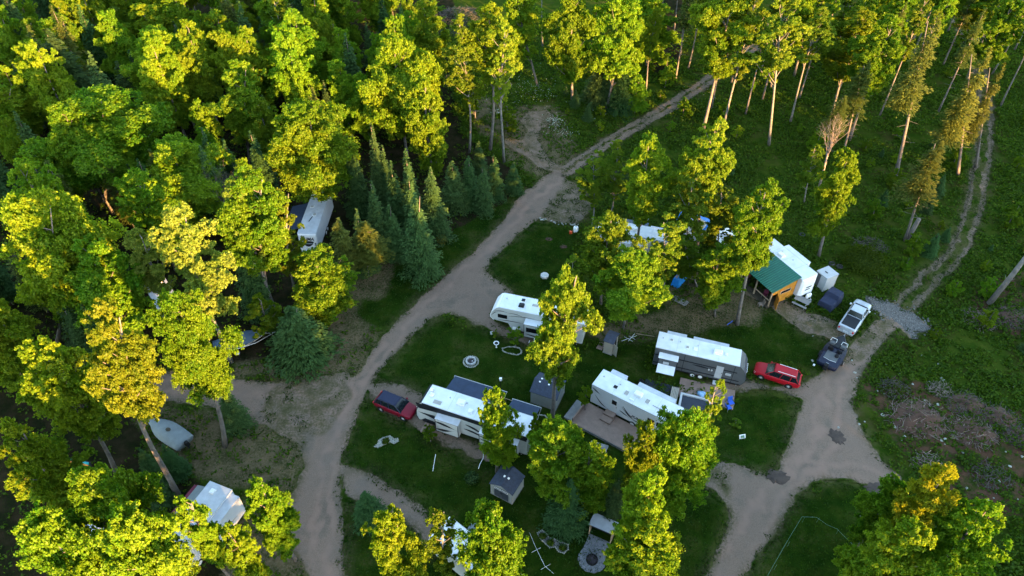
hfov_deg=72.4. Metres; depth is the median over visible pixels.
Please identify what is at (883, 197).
spruce tree
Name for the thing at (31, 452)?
maple tree
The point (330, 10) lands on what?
maple tree
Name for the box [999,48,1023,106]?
aspen tree
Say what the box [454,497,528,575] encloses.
maple tree
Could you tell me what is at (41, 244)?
maple tree
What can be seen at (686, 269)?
aspen tree
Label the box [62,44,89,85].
maple tree
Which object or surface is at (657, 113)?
path
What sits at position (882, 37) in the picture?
maple tree
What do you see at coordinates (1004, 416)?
brush pile
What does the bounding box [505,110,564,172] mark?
path
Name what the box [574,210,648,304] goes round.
golden maple tree
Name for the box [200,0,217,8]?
maple tree
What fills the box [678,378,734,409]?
patio deck
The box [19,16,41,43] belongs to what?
maple tree
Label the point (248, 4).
hemlock tree
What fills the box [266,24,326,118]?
maple tree
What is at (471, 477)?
shrub
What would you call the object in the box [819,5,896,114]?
maple tree
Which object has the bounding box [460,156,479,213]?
spruce tree
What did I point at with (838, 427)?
rock row
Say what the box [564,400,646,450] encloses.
wooden deck
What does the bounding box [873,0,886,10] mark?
maple tree
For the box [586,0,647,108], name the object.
maple tree
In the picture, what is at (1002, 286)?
leaning dead trunk
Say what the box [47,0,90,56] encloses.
maple tree
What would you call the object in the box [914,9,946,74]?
aspen tree
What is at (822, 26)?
aspen tree
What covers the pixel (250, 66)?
maple tree
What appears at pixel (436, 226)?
spruce tree
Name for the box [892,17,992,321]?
path
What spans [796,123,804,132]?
young maple tree
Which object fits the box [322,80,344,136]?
spruce tree
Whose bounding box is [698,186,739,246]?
aspen tree
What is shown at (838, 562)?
maple tree
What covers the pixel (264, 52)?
maple tree
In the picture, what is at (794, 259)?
travel trailer
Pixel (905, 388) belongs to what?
brush pile
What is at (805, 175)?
aspen tree
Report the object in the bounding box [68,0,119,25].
birch tree
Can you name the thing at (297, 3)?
spruce tree
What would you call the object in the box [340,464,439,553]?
driveway
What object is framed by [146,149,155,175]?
hemlock tree
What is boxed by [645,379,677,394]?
patio mat
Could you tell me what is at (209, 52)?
maple tree
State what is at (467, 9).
brush pile
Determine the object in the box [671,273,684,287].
tarped woodpile
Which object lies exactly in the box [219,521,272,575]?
maple tree
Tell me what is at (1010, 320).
brush pile
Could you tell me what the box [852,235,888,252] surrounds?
brush pile
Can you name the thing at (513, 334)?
young maple tree
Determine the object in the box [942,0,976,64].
hemlock tree
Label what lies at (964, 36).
young maple tree
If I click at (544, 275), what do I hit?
octagonal slab
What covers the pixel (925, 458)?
brush pile
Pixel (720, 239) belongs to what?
canopy
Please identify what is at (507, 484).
garden shed
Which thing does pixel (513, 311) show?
fifth wheel trailer
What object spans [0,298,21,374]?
maple tree
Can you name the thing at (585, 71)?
young maple tree
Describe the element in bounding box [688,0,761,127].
maple tree
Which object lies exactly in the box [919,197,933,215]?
spruce tree
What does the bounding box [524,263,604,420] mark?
golden maple tree
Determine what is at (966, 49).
hemlock tree
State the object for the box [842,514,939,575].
maple tree
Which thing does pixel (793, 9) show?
aspen tree
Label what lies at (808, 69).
hemlock tree
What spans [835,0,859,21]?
aspen tree
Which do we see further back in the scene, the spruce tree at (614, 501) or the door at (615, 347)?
the door at (615, 347)
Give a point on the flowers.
(550, 115)
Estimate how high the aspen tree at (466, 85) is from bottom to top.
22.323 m
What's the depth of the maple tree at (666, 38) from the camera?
126.36 m
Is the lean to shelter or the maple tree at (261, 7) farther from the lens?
the maple tree at (261, 7)
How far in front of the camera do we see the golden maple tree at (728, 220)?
84.09 m
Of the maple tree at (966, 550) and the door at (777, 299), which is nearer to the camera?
the maple tree at (966, 550)
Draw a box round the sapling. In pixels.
[729,417,741,428]
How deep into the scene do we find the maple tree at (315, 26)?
116.32 m
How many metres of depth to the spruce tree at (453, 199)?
97.47 m
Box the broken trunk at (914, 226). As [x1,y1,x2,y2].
[903,218,920,239]
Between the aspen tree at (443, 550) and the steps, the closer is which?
the aspen tree at (443, 550)
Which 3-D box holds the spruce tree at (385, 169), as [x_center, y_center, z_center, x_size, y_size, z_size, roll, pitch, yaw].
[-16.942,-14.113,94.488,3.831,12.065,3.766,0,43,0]
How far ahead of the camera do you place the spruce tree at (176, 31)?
118.05 m
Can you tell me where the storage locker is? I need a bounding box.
[814,266,838,291]
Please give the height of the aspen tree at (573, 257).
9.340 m
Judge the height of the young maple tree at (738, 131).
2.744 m
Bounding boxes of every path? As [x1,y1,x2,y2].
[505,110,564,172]
[560,44,760,177]
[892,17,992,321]
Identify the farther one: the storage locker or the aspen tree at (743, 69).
the aspen tree at (743, 69)
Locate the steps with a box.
[420,422,431,432]
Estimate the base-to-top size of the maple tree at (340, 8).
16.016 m
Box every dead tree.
[200,159,245,224]
[818,114,852,186]
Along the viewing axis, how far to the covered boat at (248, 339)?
79.90 m
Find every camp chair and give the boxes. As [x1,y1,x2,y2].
[727,396,734,404]
[761,289,768,298]
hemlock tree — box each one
[3,243,48,314]
[26,24,43,49]
[43,160,97,220]
[49,4,92,75]
[100,153,135,227]
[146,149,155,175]
[218,0,239,44]
[235,0,256,11]
[308,85,320,108]
[329,217,362,272]
[347,220,395,276]
[391,1,400,16]
[674,0,694,78]
[761,0,793,99]
[798,9,827,97]
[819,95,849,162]
[828,59,873,152]
[870,1,907,96]
[880,15,941,175]
[886,137,945,241]
[928,47,992,174]
[938,7,987,111]
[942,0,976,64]
[960,62,1005,167]
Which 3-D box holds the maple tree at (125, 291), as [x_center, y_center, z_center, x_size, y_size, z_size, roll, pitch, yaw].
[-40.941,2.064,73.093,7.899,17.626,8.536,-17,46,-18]
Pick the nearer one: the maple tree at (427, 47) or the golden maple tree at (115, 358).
the golden maple tree at (115, 358)
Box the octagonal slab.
[540,272,548,278]
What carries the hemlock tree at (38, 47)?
on the ground at (126, 442)
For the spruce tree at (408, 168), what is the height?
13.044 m
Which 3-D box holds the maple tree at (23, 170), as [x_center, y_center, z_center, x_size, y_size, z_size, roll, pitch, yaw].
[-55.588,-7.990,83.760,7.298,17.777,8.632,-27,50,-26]
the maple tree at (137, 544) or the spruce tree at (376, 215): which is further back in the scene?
the spruce tree at (376, 215)
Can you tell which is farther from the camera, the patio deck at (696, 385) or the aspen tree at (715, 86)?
the aspen tree at (715, 86)
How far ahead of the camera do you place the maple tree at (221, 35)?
107.27 m
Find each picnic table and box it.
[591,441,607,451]
[792,295,811,309]
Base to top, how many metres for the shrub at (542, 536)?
0.399 m
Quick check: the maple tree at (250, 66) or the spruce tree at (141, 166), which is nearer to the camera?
the spruce tree at (141, 166)
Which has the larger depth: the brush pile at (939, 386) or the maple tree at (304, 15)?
the maple tree at (304, 15)
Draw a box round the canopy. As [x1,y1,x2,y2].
[717,228,734,242]
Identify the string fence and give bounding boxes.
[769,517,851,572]
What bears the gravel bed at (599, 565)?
on the ground at (126, 442)
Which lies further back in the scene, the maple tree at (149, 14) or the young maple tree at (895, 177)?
the maple tree at (149, 14)
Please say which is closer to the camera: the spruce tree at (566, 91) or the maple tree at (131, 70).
the maple tree at (131, 70)
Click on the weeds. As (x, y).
(701, 379)
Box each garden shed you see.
[489,465,524,504]
[529,372,565,410]
[603,330,619,356]
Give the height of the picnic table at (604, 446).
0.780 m
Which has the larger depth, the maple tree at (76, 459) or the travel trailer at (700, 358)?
the travel trailer at (700, 358)
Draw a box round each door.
[494,486,500,497]
[501,489,507,500]
[612,344,617,356]
[774,294,779,309]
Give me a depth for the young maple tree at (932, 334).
80.91 m
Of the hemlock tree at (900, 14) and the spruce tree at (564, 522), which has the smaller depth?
the spruce tree at (564, 522)
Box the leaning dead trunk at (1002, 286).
[986,256,1023,304]
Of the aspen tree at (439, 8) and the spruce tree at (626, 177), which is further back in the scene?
the aspen tree at (439, 8)
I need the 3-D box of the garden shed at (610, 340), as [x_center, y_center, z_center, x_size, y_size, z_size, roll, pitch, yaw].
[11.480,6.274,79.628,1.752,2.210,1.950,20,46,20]
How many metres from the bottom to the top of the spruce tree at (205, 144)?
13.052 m
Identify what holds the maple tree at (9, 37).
on the ground at (126, 442)
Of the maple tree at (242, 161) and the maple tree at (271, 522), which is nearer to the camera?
the maple tree at (271, 522)
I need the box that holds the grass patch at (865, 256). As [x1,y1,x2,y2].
[839,243,890,277]
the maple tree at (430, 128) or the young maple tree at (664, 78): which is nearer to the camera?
the maple tree at (430, 128)
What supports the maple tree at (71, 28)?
on the ground at (126, 442)
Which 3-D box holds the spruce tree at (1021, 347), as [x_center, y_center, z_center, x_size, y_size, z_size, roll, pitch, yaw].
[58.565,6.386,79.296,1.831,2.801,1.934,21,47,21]
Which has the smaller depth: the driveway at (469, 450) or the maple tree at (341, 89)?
the driveway at (469, 450)
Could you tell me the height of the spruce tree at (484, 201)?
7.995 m
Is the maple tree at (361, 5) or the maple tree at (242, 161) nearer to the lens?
the maple tree at (242, 161)
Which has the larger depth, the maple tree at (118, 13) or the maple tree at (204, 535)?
the maple tree at (118, 13)
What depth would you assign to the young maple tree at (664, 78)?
125.51 m
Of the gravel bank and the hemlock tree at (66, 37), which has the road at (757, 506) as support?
the gravel bank
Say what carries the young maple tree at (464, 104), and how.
on the ground at (126, 442)
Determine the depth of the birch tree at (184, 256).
67.94 m
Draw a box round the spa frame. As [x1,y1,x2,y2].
[678,392,710,411]
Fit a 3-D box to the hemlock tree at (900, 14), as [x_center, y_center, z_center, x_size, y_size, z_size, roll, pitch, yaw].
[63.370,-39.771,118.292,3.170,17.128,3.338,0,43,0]
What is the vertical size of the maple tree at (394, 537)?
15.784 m
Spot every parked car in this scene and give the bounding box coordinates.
[373,390,416,421]
[753,361,801,388]
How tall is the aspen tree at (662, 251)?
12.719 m
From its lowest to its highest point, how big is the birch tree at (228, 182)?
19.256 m
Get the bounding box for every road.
[307,173,568,575]
[701,317,907,575]
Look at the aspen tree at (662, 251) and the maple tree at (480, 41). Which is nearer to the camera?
the aspen tree at (662, 251)
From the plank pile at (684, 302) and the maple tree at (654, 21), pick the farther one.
the maple tree at (654, 21)
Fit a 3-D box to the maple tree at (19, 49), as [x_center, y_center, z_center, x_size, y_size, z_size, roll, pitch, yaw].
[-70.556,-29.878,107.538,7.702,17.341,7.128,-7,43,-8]
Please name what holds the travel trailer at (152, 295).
on the ground at (126, 442)
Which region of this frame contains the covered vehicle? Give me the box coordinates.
[818,286,843,311]
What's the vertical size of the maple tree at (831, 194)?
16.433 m
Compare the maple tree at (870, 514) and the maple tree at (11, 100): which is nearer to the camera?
the maple tree at (870, 514)
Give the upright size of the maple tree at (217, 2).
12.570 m
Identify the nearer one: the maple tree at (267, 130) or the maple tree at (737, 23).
the maple tree at (267, 130)
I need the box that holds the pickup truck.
[837,299,870,336]
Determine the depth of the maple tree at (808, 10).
120.07 m
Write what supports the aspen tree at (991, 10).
on the ground at (126, 442)
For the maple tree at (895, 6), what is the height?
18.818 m
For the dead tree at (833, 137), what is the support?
on the ground at (126, 442)
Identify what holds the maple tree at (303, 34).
on the ground at (126, 442)
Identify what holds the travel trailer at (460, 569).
on the ground at (126, 442)
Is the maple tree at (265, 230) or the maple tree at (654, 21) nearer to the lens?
the maple tree at (265, 230)
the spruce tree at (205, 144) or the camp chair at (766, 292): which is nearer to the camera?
the camp chair at (766, 292)
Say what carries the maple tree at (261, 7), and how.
on the ground at (126, 442)
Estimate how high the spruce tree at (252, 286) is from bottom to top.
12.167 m
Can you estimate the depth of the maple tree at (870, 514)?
57.79 m
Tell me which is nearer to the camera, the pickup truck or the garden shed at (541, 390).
the garden shed at (541, 390)
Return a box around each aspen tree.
[261,0,295,47]
[268,188,306,294]
[410,0,446,25]
[425,507,458,575]
[441,13,482,153]
[486,14,522,162]
[557,253,584,284]
[575,150,609,226]
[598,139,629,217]
[646,211,687,284]
[660,173,712,255]
[667,232,704,287]
[674,0,677,30]
[687,0,708,68]
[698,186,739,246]
[702,379,726,436]
[710,20,734,108]
[724,0,771,119]
[745,14,773,113]
[746,0,812,145]
[760,0,781,71]
[770,1,801,86]
[789,6,836,121]
[795,143,827,201]
[834,0,878,97]
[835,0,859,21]
[879,0,937,115]
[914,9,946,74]
[966,0,1003,77]
[991,6,1023,74]
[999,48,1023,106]
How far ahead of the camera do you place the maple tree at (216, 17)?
117.70 m
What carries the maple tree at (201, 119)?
on the ground at (126, 442)
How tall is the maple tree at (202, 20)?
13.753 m
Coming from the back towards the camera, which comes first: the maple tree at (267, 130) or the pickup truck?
the maple tree at (267, 130)
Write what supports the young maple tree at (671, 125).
on the ground at (126, 442)
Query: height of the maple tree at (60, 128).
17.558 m
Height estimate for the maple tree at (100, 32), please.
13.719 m
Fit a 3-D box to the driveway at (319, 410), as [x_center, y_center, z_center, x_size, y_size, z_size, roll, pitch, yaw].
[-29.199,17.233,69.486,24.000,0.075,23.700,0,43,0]
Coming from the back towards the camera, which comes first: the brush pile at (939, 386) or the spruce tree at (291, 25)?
the spruce tree at (291, 25)
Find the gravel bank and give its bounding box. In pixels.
[867,296,932,338]
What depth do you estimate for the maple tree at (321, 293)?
79.02 m
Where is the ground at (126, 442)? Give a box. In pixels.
[0,0,1023,575]
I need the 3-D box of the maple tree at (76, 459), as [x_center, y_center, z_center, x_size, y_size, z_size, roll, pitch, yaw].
[-38.623,17.060,60.763,7.312,12.509,6.269,16,45,16]
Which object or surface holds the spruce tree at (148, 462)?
on the ground at (126, 442)
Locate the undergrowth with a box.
[0,17,1023,575]
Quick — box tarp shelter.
[675,212,709,229]
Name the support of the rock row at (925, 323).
on the ground at (126, 442)
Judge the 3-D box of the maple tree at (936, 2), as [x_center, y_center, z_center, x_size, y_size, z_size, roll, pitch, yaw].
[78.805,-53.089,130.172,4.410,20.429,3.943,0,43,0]
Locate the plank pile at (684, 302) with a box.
[670,292,688,305]
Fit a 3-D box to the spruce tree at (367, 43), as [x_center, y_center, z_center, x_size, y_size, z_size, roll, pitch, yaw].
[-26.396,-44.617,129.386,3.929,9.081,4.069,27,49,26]
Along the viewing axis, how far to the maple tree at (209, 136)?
97.55 m
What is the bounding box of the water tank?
[573,225,577,232]
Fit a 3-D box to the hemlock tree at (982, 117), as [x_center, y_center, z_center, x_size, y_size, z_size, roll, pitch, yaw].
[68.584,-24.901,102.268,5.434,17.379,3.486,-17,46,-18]
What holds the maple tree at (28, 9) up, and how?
on the ground at (126, 442)
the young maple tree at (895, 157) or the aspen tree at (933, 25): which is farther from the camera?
the aspen tree at (933, 25)
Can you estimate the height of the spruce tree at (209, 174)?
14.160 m
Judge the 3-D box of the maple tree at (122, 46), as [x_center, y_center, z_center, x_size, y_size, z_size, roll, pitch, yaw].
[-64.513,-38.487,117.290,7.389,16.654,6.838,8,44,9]
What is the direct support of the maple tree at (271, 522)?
on the ground at (126, 442)
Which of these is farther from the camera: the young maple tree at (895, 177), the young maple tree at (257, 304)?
the young maple tree at (895, 177)
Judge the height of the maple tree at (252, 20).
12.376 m
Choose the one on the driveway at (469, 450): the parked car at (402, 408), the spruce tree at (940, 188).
the parked car at (402, 408)
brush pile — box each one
[435,5,482,27]
[438,28,458,35]
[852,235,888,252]
[876,377,914,399]
[883,395,951,440]
[909,450,943,470]
[925,380,954,398]
[941,389,985,419]
[944,412,1000,450]
[959,307,1002,332]
[967,457,1015,493]
[979,402,1023,431]
[982,298,1023,330]
[1001,424,1023,450]
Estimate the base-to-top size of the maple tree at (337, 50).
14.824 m
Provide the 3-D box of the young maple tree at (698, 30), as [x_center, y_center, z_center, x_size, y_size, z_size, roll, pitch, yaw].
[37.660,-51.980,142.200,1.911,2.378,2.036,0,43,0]
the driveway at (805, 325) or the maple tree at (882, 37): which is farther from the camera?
the maple tree at (882, 37)
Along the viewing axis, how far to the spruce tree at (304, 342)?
76.48 m
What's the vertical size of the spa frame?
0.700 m
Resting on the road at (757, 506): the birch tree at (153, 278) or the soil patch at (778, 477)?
the soil patch at (778, 477)
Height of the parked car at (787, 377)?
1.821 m
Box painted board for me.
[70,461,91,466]
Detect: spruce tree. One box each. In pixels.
[0,160,21,191]
[0,180,8,228]
[0,262,14,281]
[0,266,20,304]
[3,0,23,35]
[9,60,48,128]
[13,111,38,170]
[29,0,56,18]
[41,28,96,131]
[55,275,82,360]
[62,307,91,368]
[77,4,113,82]
[80,304,131,392]
[85,51,111,88]
[113,60,157,130]
[126,164,145,226]
[127,50,152,102]
[136,158,152,211]
[137,447,174,482]
[148,472,180,513]
[161,443,192,484]
[172,21,178,41]
[185,27,225,114]
[197,145,234,234]
[200,127,227,180]
[216,393,259,437]
[222,139,236,178]
[234,241,270,324]
[236,0,263,46]
[248,130,289,209]
[256,0,265,48]
[264,305,348,384]
[287,3,318,91]
[289,0,304,12]
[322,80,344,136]
[342,33,363,120]
[343,136,371,225]
[350,490,386,537]
[353,208,381,279]
[362,23,372,68]
[367,180,395,264]
[368,122,386,216]
[375,0,392,47]
[378,145,389,214]
[383,160,406,235]
[383,204,408,263]
[398,192,445,290]
[400,148,428,220]
[401,173,428,250]
[420,166,457,247]
[439,160,469,216]
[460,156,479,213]
[471,141,489,178]
[472,165,494,219]
[487,155,505,204]
[502,162,525,197]
[535,477,594,546]
[563,86,568,96]
[569,89,580,108]
[578,67,614,109]
[581,103,593,122]
[597,478,623,523]
[604,73,635,122]
[617,162,628,179]
[877,149,884,158]
[878,189,888,206]
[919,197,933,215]
[921,233,939,260]
[930,174,946,198]
[939,226,950,243]
[954,41,965,58]
[1016,342,1023,354]
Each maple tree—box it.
[0,5,27,72]
[0,65,44,135]
[0,84,45,144]
[0,114,29,163]
[0,131,14,163]
[0,157,70,233]
[0,185,128,342]
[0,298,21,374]
[0,298,43,392]
[0,416,88,512]
[3,434,110,514]
[11,0,40,36]
[11,38,81,131]
[11,500,111,575]
[14,335,122,472]
[16,39,80,131]
[16,83,176,202]
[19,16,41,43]
[25,136,86,210]
[32,101,114,214]
[36,16,82,57]
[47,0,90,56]
[53,12,95,85]
[54,0,89,60]
[60,461,176,575]
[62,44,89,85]
[62,233,155,332]
[65,0,113,64]
[80,295,181,495]
[93,8,138,81]
[95,499,200,575]
[97,10,124,57]
[102,0,134,23]
[102,150,143,191]
[108,0,143,36]
[112,167,192,270]
[119,24,207,98]
[122,2,182,46]
[136,132,234,224]
[137,31,193,136]
[142,287,244,447]
[144,0,175,38]
[154,0,210,32]
[159,51,199,129]
[170,18,223,120]
[172,494,231,575]
[178,27,223,96]
[185,0,200,10]
[188,98,227,148]
[192,14,217,67]
[193,126,226,170]
[194,9,237,68]
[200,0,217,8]
[204,58,268,163]
[205,28,243,114]
[214,0,235,24]
[214,164,290,299]
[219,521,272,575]
[226,25,277,107]
[230,0,260,30]
[230,157,265,196]
[234,2,262,45]
[234,62,268,111]
[243,292,284,338]
[244,96,281,184]
[244,475,301,562]
[247,32,273,79]
[249,0,260,22]
[252,0,287,47]
[262,98,360,202]
[265,7,329,84]
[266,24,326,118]
[291,242,360,327]
[297,11,318,38]
[299,0,336,35]
[303,0,337,26]
[307,17,334,94]
[320,18,344,47]
[326,58,360,136]
[327,27,363,77]
[329,0,364,46]
[344,71,378,147]
[356,32,444,158]
[359,0,371,19]
[360,502,432,575]
[362,0,399,31]
[364,32,380,78]
[375,13,416,60]
[396,0,424,34]
[400,73,450,180]
[402,10,419,43]
[407,0,454,74]
[413,47,445,139]
[418,42,444,96]
[422,424,437,442]
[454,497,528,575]
[456,73,487,120]
[458,1,519,150]
[477,385,525,472]
[496,102,517,132]
[501,0,544,86]
[506,326,523,346]
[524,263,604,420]
[526,413,592,508]
[528,412,546,440]
[538,0,597,97]
[543,45,551,51]
[563,439,616,521]
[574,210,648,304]
[576,385,592,409]
[582,56,597,76]
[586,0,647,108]
[591,244,672,329]
[595,105,605,117]
[596,119,604,130]
[601,519,685,575]
[612,463,671,565]
[621,0,681,65]
[621,419,663,502]
[622,130,672,253]
[623,74,651,112]
[641,6,663,97]
[643,405,719,524]
[657,90,665,98]
[658,53,676,75]
[659,67,678,87]
[663,116,736,252]
[666,121,675,130]
[676,96,693,115]
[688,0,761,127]
[692,240,746,316]
[693,26,701,36]
[715,99,730,114]
[720,195,774,260]
[721,177,790,325]
[730,1,761,82]
[730,125,744,137]
[748,80,756,88]
[782,0,840,76]
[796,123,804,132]
[806,130,829,152]
[806,146,861,256]
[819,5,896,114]
[831,543,882,575]
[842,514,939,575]
[845,14,906,140]
[846,472,909,546]
[863,198,885,219]
[865,157,875,166]
[870,0,920,54]
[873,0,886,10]
[881,461,961,530]
[885,168,908,189]
[889,153,904,164]
[892,127,902,138]
[896,256,913,270]
[903,197,915,206]
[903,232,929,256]
[903,497,1013,575]
[913,0,940,53]
[919,0,958,68]
[928,327,942,339]
[938,220,945,229]
[942,66,953,76]
[944,142,969,168]
[945,279,965,296]
[947,0,1014,41]
[956,29,970,45]
[968,0,1023,93]
[974,308,998,328]
[978,276,1000,297]
[979,260,993,271]
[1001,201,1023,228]
[1011,153,1023,168]
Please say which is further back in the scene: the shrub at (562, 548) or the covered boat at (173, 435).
the covered boat at (173, 435)
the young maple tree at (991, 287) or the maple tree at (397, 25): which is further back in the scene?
the maple tree at (397, 25)
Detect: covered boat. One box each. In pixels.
[148,418,192,450]
[212,330,274,354]
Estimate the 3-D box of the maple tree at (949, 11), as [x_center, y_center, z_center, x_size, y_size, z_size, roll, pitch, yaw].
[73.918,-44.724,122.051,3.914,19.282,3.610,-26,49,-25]
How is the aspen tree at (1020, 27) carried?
on the ground at (126, 442)
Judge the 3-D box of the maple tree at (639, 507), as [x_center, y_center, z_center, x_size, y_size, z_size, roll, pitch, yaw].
[10.162,19.382,55.483,4.428,16.324,4.879,0,43,0]
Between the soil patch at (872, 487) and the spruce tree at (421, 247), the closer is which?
the soil patch at (872, 487)
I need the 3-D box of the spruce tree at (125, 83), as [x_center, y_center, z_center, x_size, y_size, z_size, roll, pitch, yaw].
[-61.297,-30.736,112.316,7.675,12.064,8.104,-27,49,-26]
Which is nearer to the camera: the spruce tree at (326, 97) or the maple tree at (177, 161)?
the maple tree at (177, 161)
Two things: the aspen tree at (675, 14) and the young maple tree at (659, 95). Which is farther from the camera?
the aspen tree at (675, 14)
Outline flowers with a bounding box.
[490,74,707,140]
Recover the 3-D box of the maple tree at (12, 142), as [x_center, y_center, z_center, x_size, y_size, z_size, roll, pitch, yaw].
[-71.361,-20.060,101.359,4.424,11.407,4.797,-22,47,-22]
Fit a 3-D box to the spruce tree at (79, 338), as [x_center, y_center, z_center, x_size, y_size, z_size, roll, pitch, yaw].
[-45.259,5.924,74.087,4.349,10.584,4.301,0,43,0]
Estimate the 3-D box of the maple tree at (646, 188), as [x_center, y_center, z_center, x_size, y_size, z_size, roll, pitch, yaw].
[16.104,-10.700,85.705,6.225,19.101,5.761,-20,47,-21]
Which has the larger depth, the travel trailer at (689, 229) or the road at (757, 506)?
the travel trailer at (689, 229)
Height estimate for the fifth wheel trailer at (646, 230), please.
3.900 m
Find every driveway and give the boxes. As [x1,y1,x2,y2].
[149,370,355,575]
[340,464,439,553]
[369,383,494,465]
[538,177,592,223]
[739,290,853,339]
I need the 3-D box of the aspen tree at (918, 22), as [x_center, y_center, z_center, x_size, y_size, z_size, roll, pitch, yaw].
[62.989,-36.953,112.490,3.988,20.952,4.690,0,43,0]
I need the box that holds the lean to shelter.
[589,514,618,542]
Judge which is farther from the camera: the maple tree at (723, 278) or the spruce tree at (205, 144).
the spruce tree at (205, 144)
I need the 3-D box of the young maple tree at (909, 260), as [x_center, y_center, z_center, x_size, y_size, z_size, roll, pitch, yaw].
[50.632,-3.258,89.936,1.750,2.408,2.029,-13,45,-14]
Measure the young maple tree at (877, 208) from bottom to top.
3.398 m
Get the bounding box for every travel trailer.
[148,276,173,318]
[171,481,245,575]
[287,195,333,250]
[416,375,541,454]
[428,516,472,575]
[590,369,683,430]
[652,331,747,385]
[685,218,706,240]
[769,239,817,299]
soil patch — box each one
[766,469,789,483]
[827,428,845,444]
[863,482,880,492]
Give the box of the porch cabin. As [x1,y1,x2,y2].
[739,251,801,309]
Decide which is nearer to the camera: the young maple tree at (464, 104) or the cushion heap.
the cushion heap
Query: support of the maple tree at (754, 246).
on the ground at (126, 442)
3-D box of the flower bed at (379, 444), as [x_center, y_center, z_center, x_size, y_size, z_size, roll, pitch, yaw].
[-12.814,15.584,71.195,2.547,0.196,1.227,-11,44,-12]
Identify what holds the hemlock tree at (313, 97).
on the ground at (126, 442)
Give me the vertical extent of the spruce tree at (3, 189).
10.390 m
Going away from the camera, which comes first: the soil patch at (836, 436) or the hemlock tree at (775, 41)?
the soil patch at (836, 436)
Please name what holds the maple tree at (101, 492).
on the ground at (126, 442)
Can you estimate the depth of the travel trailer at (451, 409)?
70.35 m
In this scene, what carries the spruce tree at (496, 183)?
on the ground at (126, 442)
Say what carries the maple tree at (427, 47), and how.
on the ground at (126, 442)
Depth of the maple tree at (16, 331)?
68.31 m
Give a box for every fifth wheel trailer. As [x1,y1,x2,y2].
[490,293,586,344]
[597,218,666,252]
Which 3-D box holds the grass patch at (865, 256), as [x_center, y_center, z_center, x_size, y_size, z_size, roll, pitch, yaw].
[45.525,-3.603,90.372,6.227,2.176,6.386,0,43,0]
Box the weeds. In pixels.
[157,83,997,575]
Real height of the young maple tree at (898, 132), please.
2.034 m
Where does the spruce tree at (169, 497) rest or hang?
on the ground at (126, 442)
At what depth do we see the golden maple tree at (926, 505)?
51.42 m
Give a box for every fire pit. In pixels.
[463,355,478,367]
[586,553,597,565]
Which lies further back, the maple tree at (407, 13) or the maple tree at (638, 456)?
the maple tree at (407, 13)
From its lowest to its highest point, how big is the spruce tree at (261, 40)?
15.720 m
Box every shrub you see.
[381,437,388,444]
[437,234,446,244]
[464,470,478,485]
[539,533,546,539]
[546,539,553,545]
[559,543,566,550]
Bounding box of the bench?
[670,386,678,403]
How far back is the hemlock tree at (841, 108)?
101.65 m
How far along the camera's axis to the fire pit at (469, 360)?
78.88 m
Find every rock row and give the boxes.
[811,335,1023,500]
[868,293,945,335]
[872,302,919,332]
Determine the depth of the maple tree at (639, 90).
116.79 m
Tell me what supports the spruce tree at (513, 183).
on the ground at (126, 442)
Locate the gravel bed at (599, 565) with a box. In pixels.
[578,534,609,572]
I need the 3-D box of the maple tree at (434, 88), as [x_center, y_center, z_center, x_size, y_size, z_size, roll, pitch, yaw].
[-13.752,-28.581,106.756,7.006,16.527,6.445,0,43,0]
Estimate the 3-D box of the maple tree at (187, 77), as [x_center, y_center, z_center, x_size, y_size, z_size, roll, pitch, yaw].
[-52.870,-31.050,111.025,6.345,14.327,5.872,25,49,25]
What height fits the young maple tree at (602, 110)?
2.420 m
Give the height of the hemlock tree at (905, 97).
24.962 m
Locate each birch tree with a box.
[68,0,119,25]
[122,227,176,294]
[142,201,240,363]
[221,175,274,306]
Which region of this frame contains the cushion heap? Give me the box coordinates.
[697,391,705,396]
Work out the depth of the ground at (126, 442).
80.53 m
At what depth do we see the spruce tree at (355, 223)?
88.48 m
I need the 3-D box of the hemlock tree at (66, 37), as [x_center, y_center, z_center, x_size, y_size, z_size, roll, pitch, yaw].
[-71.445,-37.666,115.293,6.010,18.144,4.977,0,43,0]
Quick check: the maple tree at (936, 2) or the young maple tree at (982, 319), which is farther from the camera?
the maple tree at (936, 2)
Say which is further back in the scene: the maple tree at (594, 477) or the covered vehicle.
the covered vehicle
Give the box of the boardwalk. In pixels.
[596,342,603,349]
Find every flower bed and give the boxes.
[374,435,398,447]
[502,346,521,354]
[537,530,568,553]
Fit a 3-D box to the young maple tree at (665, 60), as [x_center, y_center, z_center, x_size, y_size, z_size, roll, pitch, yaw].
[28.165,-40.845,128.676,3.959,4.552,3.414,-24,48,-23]
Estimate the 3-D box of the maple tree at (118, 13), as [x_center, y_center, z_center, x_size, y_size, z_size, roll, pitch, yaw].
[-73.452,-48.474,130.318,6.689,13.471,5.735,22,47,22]
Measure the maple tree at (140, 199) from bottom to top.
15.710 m

